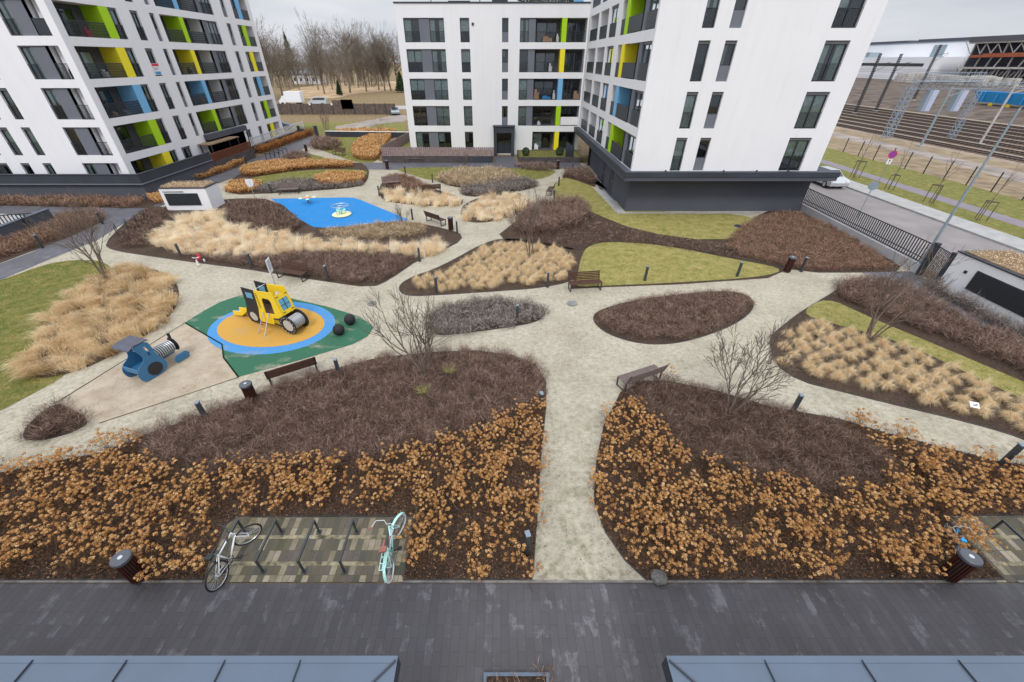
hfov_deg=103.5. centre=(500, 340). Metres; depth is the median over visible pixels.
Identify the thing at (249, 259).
bollard
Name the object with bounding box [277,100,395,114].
board fence
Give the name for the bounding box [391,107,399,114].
parked car
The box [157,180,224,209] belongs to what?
ventilation house
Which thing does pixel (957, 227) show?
kerb
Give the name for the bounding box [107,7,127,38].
window
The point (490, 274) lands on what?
ornamental grass tuft
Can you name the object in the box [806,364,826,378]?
ornamental grass tuft
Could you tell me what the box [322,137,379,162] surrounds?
lawn
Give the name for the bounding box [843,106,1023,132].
railway track
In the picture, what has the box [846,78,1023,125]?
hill
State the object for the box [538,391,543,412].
bollard
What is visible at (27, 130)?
window
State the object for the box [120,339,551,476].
shrub
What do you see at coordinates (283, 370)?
park bench
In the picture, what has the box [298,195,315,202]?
spring seesaw
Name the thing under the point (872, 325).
multi stem tree
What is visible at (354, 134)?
garden wall
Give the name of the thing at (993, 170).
dirt road
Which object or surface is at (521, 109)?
window
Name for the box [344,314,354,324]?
play ball
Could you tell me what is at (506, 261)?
ornamental grass tuft
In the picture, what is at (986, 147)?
railway track
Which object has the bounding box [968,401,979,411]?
plant sign
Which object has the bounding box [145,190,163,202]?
hydrangea clump
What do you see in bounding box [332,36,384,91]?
bare tree
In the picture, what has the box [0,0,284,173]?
apartment building
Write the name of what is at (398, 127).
rough lawn
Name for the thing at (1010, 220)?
cycle path
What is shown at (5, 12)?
window
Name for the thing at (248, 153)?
slatted planter
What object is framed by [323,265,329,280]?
bollard
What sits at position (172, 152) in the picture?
window
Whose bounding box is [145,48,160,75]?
window
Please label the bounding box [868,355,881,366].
ornamental grass tuft
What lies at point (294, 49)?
bare tree
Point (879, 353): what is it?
ornamental grass tuft
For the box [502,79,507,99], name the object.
window
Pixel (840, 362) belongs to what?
ornamental grass tuft
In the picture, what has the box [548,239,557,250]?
ornamental grass tuft
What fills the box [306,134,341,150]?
shrub
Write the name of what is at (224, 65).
window
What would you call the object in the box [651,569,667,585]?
boulder
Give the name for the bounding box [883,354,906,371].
ornamental grass tuft
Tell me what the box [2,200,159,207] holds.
planting bed
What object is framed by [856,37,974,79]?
warehouse
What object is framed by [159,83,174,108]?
window
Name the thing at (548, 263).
ornamental grass tuft
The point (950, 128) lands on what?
railway track
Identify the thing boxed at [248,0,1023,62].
sky
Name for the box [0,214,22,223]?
ramp floor
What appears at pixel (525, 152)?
round bush
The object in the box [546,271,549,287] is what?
bollard
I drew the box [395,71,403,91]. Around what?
conifer
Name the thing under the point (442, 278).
ornamental grass tuft
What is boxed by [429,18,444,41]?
window
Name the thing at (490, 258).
ornamental grass tuft
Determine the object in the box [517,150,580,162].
garden wall
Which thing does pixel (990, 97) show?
railway wagon
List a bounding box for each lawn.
[0,260,110,409]
[250,169,366,182]
[284,122,407,133]
[309,154,323,159]
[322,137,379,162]
[394,141,487,155]
[398,167,555,179]
[519,150,581,156]
[553,178,753,238]
[577,242,778,285]
[806,300,1023,396]
[819,148,1023,238]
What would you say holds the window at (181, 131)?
in the apartment building at (112, 86)
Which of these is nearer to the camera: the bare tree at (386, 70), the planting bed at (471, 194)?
the planting bed at (471, 194)
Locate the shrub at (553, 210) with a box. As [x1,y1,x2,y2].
[506,190,594,234]
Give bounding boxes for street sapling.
[850,122,879,178]
[884,138,914,190]
[923,142,965,204]
[974,155,1023,221]
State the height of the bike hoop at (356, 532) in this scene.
0.554 m
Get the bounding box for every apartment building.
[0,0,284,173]
[393,0,590,155]
[574,0,888,210]
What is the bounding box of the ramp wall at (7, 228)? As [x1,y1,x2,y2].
[0,209,53,241]
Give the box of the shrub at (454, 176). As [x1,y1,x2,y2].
[435,164,520,186]
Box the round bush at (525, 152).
[522,147,529,155]
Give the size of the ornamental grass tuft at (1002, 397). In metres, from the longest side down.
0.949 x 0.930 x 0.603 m
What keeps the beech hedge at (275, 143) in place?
on the ground at (389, 97)
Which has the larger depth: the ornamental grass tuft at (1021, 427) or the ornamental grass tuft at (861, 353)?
the ornamental grass tuft at (861, 353)
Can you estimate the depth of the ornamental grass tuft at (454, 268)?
23.74 m
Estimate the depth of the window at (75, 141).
35.04 m
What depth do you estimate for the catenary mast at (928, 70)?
103.43 m
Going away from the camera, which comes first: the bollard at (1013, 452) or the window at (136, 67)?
the bollard at (1013, 452)
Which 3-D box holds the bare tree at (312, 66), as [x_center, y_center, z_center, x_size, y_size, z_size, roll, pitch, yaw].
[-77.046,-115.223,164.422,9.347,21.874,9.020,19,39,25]
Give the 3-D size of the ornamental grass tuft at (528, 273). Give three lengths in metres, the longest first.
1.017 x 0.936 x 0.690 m
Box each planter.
[210,141,255,170]
[483,672,548,681]
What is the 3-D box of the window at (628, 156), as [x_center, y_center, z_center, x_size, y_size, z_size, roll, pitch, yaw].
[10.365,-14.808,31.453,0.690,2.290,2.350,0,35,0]
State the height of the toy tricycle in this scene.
0.568 m
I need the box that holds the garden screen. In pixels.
[565,142,573,156]
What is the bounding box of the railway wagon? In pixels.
[975,91,1023,106]
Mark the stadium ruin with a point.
(995, 55)
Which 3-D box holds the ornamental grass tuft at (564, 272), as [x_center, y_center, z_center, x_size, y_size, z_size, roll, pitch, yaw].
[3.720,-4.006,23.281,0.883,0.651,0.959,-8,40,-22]
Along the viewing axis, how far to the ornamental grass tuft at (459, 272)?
23.35 m
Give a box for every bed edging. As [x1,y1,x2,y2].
[0,350,545,579]
[23,404,86,439]
[106,198,461,285]
[225,162,368,194]
[399,238,582,295]
[438,301,544,334]
[501,211,895,272]
[593,291,753,343]
[594,380,1023,579]
[769,280,1023,439]
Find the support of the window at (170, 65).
in the apartment building at (112, 86)
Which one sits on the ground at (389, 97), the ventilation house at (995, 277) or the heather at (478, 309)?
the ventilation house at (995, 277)
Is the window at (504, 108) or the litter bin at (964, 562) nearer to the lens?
the litter bin at (964, 562)
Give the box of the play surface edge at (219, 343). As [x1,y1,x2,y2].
[185,322,238,376]
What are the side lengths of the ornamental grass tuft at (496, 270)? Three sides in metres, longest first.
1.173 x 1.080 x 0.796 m
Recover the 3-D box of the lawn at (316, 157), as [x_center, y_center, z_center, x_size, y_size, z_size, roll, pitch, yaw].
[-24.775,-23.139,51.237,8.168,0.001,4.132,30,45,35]
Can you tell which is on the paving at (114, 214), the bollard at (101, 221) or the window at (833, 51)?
the bollard at (101, 221)
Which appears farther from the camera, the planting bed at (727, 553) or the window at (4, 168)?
the window at (4, 168)
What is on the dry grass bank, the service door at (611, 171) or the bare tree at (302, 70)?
the bare tree at (302, 70)
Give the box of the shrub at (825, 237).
[726,208,892,270]
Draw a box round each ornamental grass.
[0,258,182,383]
[144,206,450,259]
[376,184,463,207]
[457,188,531,221]
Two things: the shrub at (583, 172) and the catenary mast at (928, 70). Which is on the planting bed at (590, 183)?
the shrub at (583, 172)
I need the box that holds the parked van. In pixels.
[308,97,328,103]
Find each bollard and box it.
[32,234,44,247]
[95,212,104,223]
[174,243,182,257]
[194,400,206,422]
[246,253,253,267]
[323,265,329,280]
[333,358,341,377]
[417,247,420,261]
[434,276,438,292]
[516,304,518,321]
[522,530,530,555]
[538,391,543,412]
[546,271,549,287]
[644,265,648,280]
[736,261,743,276]
[788,393,804,414]
[799,257,808,271]
[997,442,1023,465]
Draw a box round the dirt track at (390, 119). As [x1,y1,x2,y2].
[335,115,406,128]
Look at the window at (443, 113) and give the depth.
51.30 m
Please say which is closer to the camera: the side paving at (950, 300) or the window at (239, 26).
the side paving at (950, 300)
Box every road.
[803,181,1023,273]
[832,132,1023,182]
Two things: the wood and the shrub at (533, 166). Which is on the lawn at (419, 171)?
the shrub at (533, 166)
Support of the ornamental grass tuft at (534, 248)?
on the planting bed at (409, 284)
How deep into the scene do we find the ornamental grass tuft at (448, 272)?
23.30 m
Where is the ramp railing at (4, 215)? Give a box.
[0,213,31,228]
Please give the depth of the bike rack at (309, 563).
10.03 m
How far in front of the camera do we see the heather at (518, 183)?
39.00 m
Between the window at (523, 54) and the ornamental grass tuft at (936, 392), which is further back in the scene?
the window at (523, 54)
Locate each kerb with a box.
[0,580,1023,582]
[844,186,1023,252]
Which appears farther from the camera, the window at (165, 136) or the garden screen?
the garden screen
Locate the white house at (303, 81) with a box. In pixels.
[289,67,326,83]
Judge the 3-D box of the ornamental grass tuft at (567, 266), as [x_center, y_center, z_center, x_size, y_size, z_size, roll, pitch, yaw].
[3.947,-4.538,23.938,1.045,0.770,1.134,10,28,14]
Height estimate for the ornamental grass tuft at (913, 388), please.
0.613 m
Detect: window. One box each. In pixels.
[0,0,22,35]
[0,88,23,118]
[0,127,22,154]
[0,163,12,173]
[18,46,46,78]
[21,163,34,173]
[22,127,44,154]
[42,88,67,118]
[43,163,56,173]
[63,127,87,154]
[83,163,97,173]
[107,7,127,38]
[125,48,143,76]
[129,10,146,39]
[140,84,157,111]
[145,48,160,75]
[149,13,161,40]
[155,118,170,143]
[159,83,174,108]
[163,49,174,74]
[169,150,177,161]
[172,115,186,139]
[176,82,187,106]
[182,146,191,157]
[188,113,198,135]
[198,0,213,14]
[205,20,222,44]
[215,51,231,72]
[219,0,226,16]
[224,78,239,99]
[226,23,235,44]
[230,0,238,18]
[233,104,247,124]
[235,51,243,71]
[237,25,246,45]
[243,77,250,97]
[245,52,253,71]
[246,129,253,143]
[251,102,258,120]
[253,77,260,95]
[260,101,267,118]
[403,18,419,41]
[406,49,422,71]
[410,79,425,99]
[413,106,427,125]
[415,132,429,149]
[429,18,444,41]
[431,49,446,71]
[434,79,448,99]
[436,106,449,125]
[438,132,451,146]
[460,18,469,41]
[461,49,470,71]
[462,79,471,99]
[464,106,472,125]
[465,132,473,146]
[502,18,508,41]
[502,49,507,71]
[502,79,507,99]
[502,106,507,124]
[518,79,526,99]
[518,106,525,125]
[519,49,527,71]
[520,18,528,41]
[596,117,603,143]
[600,83,608,110]
[604,46,613,75]
[609,4,618,36]
[623,133,635,168]
[630,90,643,126]
[637,41,651,80]
[645,0,659,29]
[670,138,686,169]
[679,92,697,127]
[690,40,709,80]
[693,138,710,169]
[702,0,719,27]
[704,92,722,127]
[716,40,736,80]
[729,0,746,27]
[778,138,810,169]
[794,92,828,127]
[811,40,849,80]
[831,0,864,27]
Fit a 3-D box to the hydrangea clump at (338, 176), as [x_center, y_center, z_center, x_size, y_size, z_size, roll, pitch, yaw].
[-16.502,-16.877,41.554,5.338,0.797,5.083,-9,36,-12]
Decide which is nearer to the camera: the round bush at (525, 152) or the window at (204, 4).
the window at (204, 4)
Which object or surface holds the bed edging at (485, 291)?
on the gravel path at (588, 381)
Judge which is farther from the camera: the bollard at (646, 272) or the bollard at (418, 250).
the bollard at (418, 250)
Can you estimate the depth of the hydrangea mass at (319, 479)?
11.16 m
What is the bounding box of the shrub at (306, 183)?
[253,176,363,192]
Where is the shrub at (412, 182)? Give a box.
[382,172,430,190]
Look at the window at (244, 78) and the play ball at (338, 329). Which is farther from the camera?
the window at (244, 78)
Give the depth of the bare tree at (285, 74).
165.57 m
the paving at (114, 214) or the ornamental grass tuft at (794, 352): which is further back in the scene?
the paving at (114, 214)
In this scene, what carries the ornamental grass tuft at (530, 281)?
on the planting bed at (409, 284)
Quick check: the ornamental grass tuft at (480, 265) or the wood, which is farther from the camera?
the wood
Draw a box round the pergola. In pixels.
[197,136,240,159]
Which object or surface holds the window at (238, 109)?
in the apartment building at (112, 86)
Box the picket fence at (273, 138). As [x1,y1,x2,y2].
[249,121,303,152]
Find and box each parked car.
[281,120,292,129]
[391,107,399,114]
[817,166,849,187]
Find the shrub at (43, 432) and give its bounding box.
[11,394,96,446]
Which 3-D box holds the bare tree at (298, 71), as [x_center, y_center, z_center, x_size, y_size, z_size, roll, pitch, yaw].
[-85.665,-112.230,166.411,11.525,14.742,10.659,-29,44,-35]
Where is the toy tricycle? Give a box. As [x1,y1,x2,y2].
[195,254,204,265]
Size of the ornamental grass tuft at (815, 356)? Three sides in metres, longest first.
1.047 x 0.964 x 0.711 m
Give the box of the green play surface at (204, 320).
[186,295,372,375]
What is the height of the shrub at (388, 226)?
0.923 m
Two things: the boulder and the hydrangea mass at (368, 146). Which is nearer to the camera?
the boulder
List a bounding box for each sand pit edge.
[61,323,183,399]
[100,377,238,422]
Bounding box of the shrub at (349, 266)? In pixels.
[178,246,413,282]
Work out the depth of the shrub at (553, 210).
31.10 m
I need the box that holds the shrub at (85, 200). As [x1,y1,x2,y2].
[0,192,145,207]
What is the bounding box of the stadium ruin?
[955,34,1023,84]
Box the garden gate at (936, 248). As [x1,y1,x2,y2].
[915,242,956,284]
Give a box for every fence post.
[965,166,978,184]
[990,172,1004,191]
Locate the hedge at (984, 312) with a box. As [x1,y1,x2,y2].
[920,274,1023,341]
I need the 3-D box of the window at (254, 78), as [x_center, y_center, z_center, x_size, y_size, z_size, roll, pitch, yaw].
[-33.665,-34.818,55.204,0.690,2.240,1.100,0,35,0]
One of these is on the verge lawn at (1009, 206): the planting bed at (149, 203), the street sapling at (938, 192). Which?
the street sapling at (938, 192)
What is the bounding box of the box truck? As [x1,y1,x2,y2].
[279,91,304,103]
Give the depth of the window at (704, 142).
30.60 m
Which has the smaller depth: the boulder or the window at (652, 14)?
the boulder
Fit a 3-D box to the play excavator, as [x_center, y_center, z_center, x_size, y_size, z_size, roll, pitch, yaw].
[-11.099,-1.558,18.458,4.340,2.032,1.368,13,37,18]
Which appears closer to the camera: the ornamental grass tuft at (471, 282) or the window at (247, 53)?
the ornamental grass tuft at (471, 282)
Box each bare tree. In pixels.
[255,16,281,72]
[256,26,276,85]
[260,26,306,95]
[262,39,281,87]
[268,44,287,85]
[270,46,298,89]
[275,41,302,85]
[277,50,304,89]
[290,55,312,86]
[294,9,326,93]
[295,26,318,89]
[296,45,313,84]
[305,18,375,92]
[310,38,360,94]
[314,44,338,89]
[314,52,333,85]
[325,33,363,84]
[325,48,349,85]
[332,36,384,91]
[334,23,371,87]
[342,32,376,84]
[357,47,375,86]
[358,24,399,90]
[359,31,388,89]
[365,20,390,90]
[368,35,401,91]
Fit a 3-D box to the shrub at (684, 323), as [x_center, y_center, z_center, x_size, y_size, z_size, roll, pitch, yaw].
[8.824,-1.426,19.727,9.038,0.863,4.330,-10,36,-14]
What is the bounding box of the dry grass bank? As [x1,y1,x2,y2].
[288,81,395,98]
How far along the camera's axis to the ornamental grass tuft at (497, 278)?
22.49 m
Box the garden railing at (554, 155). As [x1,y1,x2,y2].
[519,150,579,156]
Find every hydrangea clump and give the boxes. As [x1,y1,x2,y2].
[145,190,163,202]
[224,178,262,193]
[312,169,365,184]
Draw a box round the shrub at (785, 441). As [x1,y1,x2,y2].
[620,370,911,496]
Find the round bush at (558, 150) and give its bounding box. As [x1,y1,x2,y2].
[555,147,563,155]
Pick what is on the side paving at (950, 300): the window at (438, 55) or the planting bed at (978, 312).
the planting bed at (978, 312)
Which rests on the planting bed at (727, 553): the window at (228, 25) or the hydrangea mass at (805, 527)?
the hydrangea mass at (805, 527)
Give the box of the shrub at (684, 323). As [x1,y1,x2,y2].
[596,287,757,342]
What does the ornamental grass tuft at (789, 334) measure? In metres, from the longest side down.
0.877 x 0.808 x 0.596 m
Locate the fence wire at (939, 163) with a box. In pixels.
[838,137,1022,196]
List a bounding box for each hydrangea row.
[194,157,244,179]
[238,157,353,176]
[337,126,395,131]
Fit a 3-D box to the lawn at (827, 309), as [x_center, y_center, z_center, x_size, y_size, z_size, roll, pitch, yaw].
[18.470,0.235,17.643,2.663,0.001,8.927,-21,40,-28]
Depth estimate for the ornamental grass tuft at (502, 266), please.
24.05 m
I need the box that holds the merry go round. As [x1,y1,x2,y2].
[331,203,351,217]
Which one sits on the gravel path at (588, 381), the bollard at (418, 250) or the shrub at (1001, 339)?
the bollard at (418, 250)
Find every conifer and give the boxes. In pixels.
[283,31,291,77]
[336,80,342,94]
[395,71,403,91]
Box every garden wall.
[325,131,407,137]
[383,156,492,162]
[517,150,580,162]
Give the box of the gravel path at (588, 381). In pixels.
[0,147,1023,581]
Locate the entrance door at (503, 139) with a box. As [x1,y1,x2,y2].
[497,133,510,152]
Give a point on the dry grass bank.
(309, 92)
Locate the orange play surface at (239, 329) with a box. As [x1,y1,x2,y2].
[217,307,323,346]
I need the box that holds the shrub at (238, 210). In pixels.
[218,197,304,231]
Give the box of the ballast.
[835,103,1023,165]
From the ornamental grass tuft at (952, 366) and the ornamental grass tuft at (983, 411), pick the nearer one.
the ornamental grass tuft at (983, 411)
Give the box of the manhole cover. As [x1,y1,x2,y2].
[566,301,576,305]
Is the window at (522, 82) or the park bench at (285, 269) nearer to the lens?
the park bench at (285, 269)
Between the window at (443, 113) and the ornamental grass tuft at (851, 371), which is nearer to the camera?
the ornamental grass tuft at (851, 371)
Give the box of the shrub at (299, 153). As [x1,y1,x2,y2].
[281,147,312,160]
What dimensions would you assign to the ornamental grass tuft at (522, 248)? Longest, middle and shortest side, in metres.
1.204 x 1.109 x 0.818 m
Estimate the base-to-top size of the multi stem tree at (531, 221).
4.177 m
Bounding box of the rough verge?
[827,128,1023,199]
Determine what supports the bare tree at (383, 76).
on the dry grass bank
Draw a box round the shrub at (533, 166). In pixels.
[513,161,559,170]
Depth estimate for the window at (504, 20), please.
46.49 m
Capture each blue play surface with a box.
[207,302,334,353]
[272,197,407,227]
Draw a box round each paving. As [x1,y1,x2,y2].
[0,137,321,279]
[0,206,137,250]
[0,583,1023,681]
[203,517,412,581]
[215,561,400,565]
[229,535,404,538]
[362,156,615,200]
[862,271,1022,345]
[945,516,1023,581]
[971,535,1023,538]
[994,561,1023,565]
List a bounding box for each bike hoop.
[213,519,247,573]
[254,519,284,573]
[296,519,321,573]
[338,519,359,573]
[381,519,396,572]
[985,519,1023,540]
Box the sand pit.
[57,324,236,421]
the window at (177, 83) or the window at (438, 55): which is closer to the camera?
the window at (177, 83)
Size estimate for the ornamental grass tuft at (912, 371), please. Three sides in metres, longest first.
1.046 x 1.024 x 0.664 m
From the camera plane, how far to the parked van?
110.39 m
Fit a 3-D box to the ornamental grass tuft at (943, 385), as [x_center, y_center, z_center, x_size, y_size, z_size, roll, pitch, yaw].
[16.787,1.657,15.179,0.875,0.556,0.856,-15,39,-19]
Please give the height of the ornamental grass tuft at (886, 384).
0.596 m
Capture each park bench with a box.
[264,357,317,386]
[276,259,308,281]
[277,182,299,194]
[332,147,345,155]
[381,176,400,187]
[421,184,440,192]
[423,210,445,225]
[546,183,555,195]
[568,270,602,291]
[616,364,667,391]
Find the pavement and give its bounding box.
[849,180,1023,249]
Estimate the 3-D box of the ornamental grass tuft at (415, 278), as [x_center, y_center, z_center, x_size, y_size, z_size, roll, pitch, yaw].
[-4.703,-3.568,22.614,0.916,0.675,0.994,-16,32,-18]
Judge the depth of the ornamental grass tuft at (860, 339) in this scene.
17.73 m
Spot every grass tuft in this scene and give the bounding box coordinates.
[411,272,421,282]
[412,385,429,394]
[414,279,428,291]
[420,269,433,281]
[429,280,438,286]
[432,270,443,279]
[437,273,447,281]
[437,282,447,292]
[441,362,456,373]
[444,266,452,275]
[446,271,461,280]
[446,280,459,290]
[451,262,458,272]
[452,277,465,287]
[454,267,465,276]
[455,260,467,266]
[460,270,474,279]
[461,264,471,272]
[462,256,472,263]
[466,276,477,286]
[468,265,479,276]
[469,251,477,258]
[472,255,482,262]
[472,261,483,270]
[472,279,485,290]
[473,271,483,280]
[476,246,485,255]
[477,263,489,274]
[478,241,488,250]
[478,271,490,283]
[480,251,489,258]
[480,257,491,265]
[484,246,494,254]
[485,255,495,262]
[485,277,498,289]
[486,271,495,278]
[487,261,497,270]
[489,264,501,275]
[490,240,500,249]
[490,272,504,284]
[491,249,500,257]
[493,257,500,265]
[496,246,503,253]
[497,254,506,262]
[498,261,506,271]
[498,268,509,277]
[501,241,510,249]
[503,249,511,257]
[503,256,513,266]
[505,262,516,275]
[506,274,517,282]
[509,258,520,268]
[510,239,520,250]
[510,252,517,260]
[510,267,519,276]
[516,264,526,272]
[518,244,525,251]
[518,250,528,262]
[518,274,527,284]
[521,265,533,275]
[523,260,533,268]
[524,276,534,285]
[527,271,540,283]
[528,244,538,251]
[529,249,539,261]
[529,264,536,272]
[532,258,541,267]
[533,241,542,249]
[536,254,549,263]
[536,268,544,278]
[539,250,552,258]
[541,261,549,270]
[541,273,553,280]
[545,258,553,266]
[545,265,555,274]
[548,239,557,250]
[548,255,558,264]
[551,249,562,258]
[552,264,559,271]
[552,271,566,280]
[556,246,566,254]
[556,256,565,267]
[558,253,569,260]
[560,266,567,276]
[562,261,571,270]
[566,257,578,265]
[774,339,792,352]
[774,351,793,365]
[781,328,794,337]
[786,347,801,360]
[789,334,806,347]
[795,342,812,355]
[796,325,808,334]
[797,319,817,330]
[798,330,813,340]
[801,356,815,368]
[805,348,826,363]
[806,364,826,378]
[808,337,825,347]
[811,326,827,336]
[813,315,827,325]
[816,361,837,374]
[817,342,839,357]
[819,321,834,332]
[819,331,838,347]
[826,367,850,382]
[828,329,845,339]
[829,356,847,368]
[831,341,846,352]
[837,323,860,338]
[837,349,864,362]
[840,363,860,378]
[842,334,856,347]
[849,344,867,358]
[851,332,870,345]
[851,374,877,391]
[857,360,873,371]
[859,341,876,351]
[866,369,881,381]
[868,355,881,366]
[871,359,895,375]
[873,346,890,359]
[874,335,892,346]
[877,377,900,393]
[880,343,898,355]
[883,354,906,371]
[886,369,910,388]
[893,337,912,350]
[896,352,915,365]
[899,366,919,379]
[899,381,923,393]
[904,345,926,360]
[905,360,926,374]
[913,371,935,387]
[915,387,940,405]
[919,354,936,366]
[924,383,950,401]
[925,368,943,382]
[929,364,953,378]
[935,377,953,393]
[941,360,961,372]
[943,400,971,417]
[944,373,965,385]
[953,390,976,403]
[958,370,978,384]
[963,384,991,402]
[964,376,995,392]
[969,399,996,418]
[979,395,1000,410]
[989,389,1014,403]
[998,407,1023,423]
[1005,399,1023,413]
[1011,422,1023,433]
[1014,392,1023,402]
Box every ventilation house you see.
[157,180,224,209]
[937,249,1023,330]
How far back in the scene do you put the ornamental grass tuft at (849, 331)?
18.26 m
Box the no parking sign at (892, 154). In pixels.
[878,151,896,181]
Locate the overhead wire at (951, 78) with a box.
[859,68,1023,89]
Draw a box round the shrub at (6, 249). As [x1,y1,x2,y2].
[0,207,108,257]
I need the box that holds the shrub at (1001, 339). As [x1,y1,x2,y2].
[830,272,1023,374]
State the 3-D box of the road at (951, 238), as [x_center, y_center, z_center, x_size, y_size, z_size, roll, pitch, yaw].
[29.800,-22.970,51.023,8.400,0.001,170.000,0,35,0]
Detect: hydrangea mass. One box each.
[0,397,555,598]
[350,132,390,160]
[585,363,1023,599]
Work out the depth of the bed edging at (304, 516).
10.21 m
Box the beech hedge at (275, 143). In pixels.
[254,128,314,152]
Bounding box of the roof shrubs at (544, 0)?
[517,0,572,1]
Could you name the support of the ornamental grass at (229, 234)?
on the planting bed at (449, 236)
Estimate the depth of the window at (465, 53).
48.02 m
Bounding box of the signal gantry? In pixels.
[881,72,1023,138]
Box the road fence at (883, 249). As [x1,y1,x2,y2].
[799,188,932,272]
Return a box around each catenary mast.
[852,53,890,112]
[873,54,910,110]
[911,45,947,99]
[915,87,975,146]
[977,84,1023,144]
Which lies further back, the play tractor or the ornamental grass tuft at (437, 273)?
the ornamental grass tuft at (437, 273)
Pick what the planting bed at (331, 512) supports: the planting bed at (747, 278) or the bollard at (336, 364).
the bollard at (336, 364)
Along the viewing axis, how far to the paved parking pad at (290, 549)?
10.30 m
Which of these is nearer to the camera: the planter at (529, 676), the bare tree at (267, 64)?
the planter at (529, 676)
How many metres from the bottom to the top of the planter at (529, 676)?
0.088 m
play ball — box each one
[332,324,344,334]
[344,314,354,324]
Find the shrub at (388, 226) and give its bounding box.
[319,217,426,239]
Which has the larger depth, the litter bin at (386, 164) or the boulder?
the litter bin at (386, 164)
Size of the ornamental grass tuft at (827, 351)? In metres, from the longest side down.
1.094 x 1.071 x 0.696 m
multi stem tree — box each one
[12,185,114,277]
[317,104,330,130]
[358,278,449,377]
[375,114,387,145]
[393,201,409,223]
[461,151,473,167]
[506,187,545,257]
[703,315,835,414]
[857,234,981,342]
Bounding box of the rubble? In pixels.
[894,73,1022,85]
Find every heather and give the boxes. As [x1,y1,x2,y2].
[423,292,550,336]
[458,173,538,194]
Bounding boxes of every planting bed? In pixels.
[0,214,104,262]
[0,351,545,578]
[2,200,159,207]
[24,405,85,438]
[106,198,461,285]
[226,163,368,193]
[399,239,581,294]
[429,302,544,333]
[441,173,496,187]
[462,180,536,195]
[500,206,899,271]
[563,170,595,186]
[571,241,783,288]
[594,292,752,343]
[594,381,1023,578]
[770,282,1023,438]
[929,285,1023,335]
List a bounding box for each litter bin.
[109,549,148,584]
[239,380,258,405]
[384,160,388,168]
[447,216,452,229]
[783,256,796,271]
[937,548,983,583]
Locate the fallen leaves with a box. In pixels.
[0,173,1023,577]
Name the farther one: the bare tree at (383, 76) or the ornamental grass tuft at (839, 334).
the bare tree at (383, 76)
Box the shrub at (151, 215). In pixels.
[111,206,170,248]
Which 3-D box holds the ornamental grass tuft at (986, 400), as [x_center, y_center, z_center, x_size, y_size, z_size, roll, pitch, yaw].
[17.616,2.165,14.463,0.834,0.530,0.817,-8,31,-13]
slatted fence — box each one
[381,132,409,161]
[382,147,493,155]
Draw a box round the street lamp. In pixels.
[919,105,1023,263]
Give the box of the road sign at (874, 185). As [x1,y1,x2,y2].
[857,181,878,217]
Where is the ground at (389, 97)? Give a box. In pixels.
[203,63,1016,582]
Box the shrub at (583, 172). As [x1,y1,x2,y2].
[560,165,596,182]
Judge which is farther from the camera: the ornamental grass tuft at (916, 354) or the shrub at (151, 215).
the shrub at (151, 215)
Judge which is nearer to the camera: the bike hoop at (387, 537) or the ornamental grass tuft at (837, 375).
the bike hoop at (387, 537)
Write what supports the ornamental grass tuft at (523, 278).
on the planting bed at (409, 284)
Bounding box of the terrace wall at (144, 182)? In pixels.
[0,152,215,199]
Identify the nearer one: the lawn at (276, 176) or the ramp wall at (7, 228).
the ramp wall at (7, 228)
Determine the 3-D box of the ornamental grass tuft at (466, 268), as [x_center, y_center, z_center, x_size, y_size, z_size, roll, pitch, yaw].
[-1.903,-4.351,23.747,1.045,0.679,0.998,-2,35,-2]
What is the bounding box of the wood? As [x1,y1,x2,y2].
[268,53,390,87]
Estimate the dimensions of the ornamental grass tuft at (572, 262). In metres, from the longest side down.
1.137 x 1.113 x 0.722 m
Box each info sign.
[245,179,254,197]
[265,257,275,284]
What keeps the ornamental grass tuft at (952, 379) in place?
on the planting bed at (902, 397)
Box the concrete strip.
[594,189,795,212]
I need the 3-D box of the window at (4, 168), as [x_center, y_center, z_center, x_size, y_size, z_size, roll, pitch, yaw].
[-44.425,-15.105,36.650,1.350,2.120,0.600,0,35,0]
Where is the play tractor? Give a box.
[111,333,189,381]
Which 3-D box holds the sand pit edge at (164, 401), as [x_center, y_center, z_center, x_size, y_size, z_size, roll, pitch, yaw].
[-12.110,2.139,14.935,4.270,0.025,0.029,-22,40,-28]
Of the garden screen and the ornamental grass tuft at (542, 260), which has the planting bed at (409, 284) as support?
the ornamental grass tuft at (542, 260)
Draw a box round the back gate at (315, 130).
[296,125,318,136]
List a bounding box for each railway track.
[836,123,1023,162]
[838,119,1023,156]
[839,116,1023,150]
[840,113,1023,145]
[841,111,1023,140]
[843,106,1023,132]
[843,108,1023,136]
[844,104,1023,129]
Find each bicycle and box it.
[203,523,261,592]
[368,512,405,583]
[943,522,974,552]
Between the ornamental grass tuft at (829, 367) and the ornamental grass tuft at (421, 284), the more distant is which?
the ornamental grass tuft at (421, 284)
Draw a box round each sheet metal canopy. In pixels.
[0,656,400,681]
[662,656,1023,681]
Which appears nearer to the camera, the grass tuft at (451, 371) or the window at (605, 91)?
the grass tuft at (451, 371)
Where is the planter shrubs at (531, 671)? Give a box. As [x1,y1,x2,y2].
[484,658,557,681]
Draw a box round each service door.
[601,162,605,183]
[608,168,613,193]
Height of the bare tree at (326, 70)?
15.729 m
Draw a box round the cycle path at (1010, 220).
[820,159,1023,227]
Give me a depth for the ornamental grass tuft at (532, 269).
23.70 m
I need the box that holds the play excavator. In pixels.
[233,280,308,335]
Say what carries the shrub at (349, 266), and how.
on the planting bed at (449, 236)

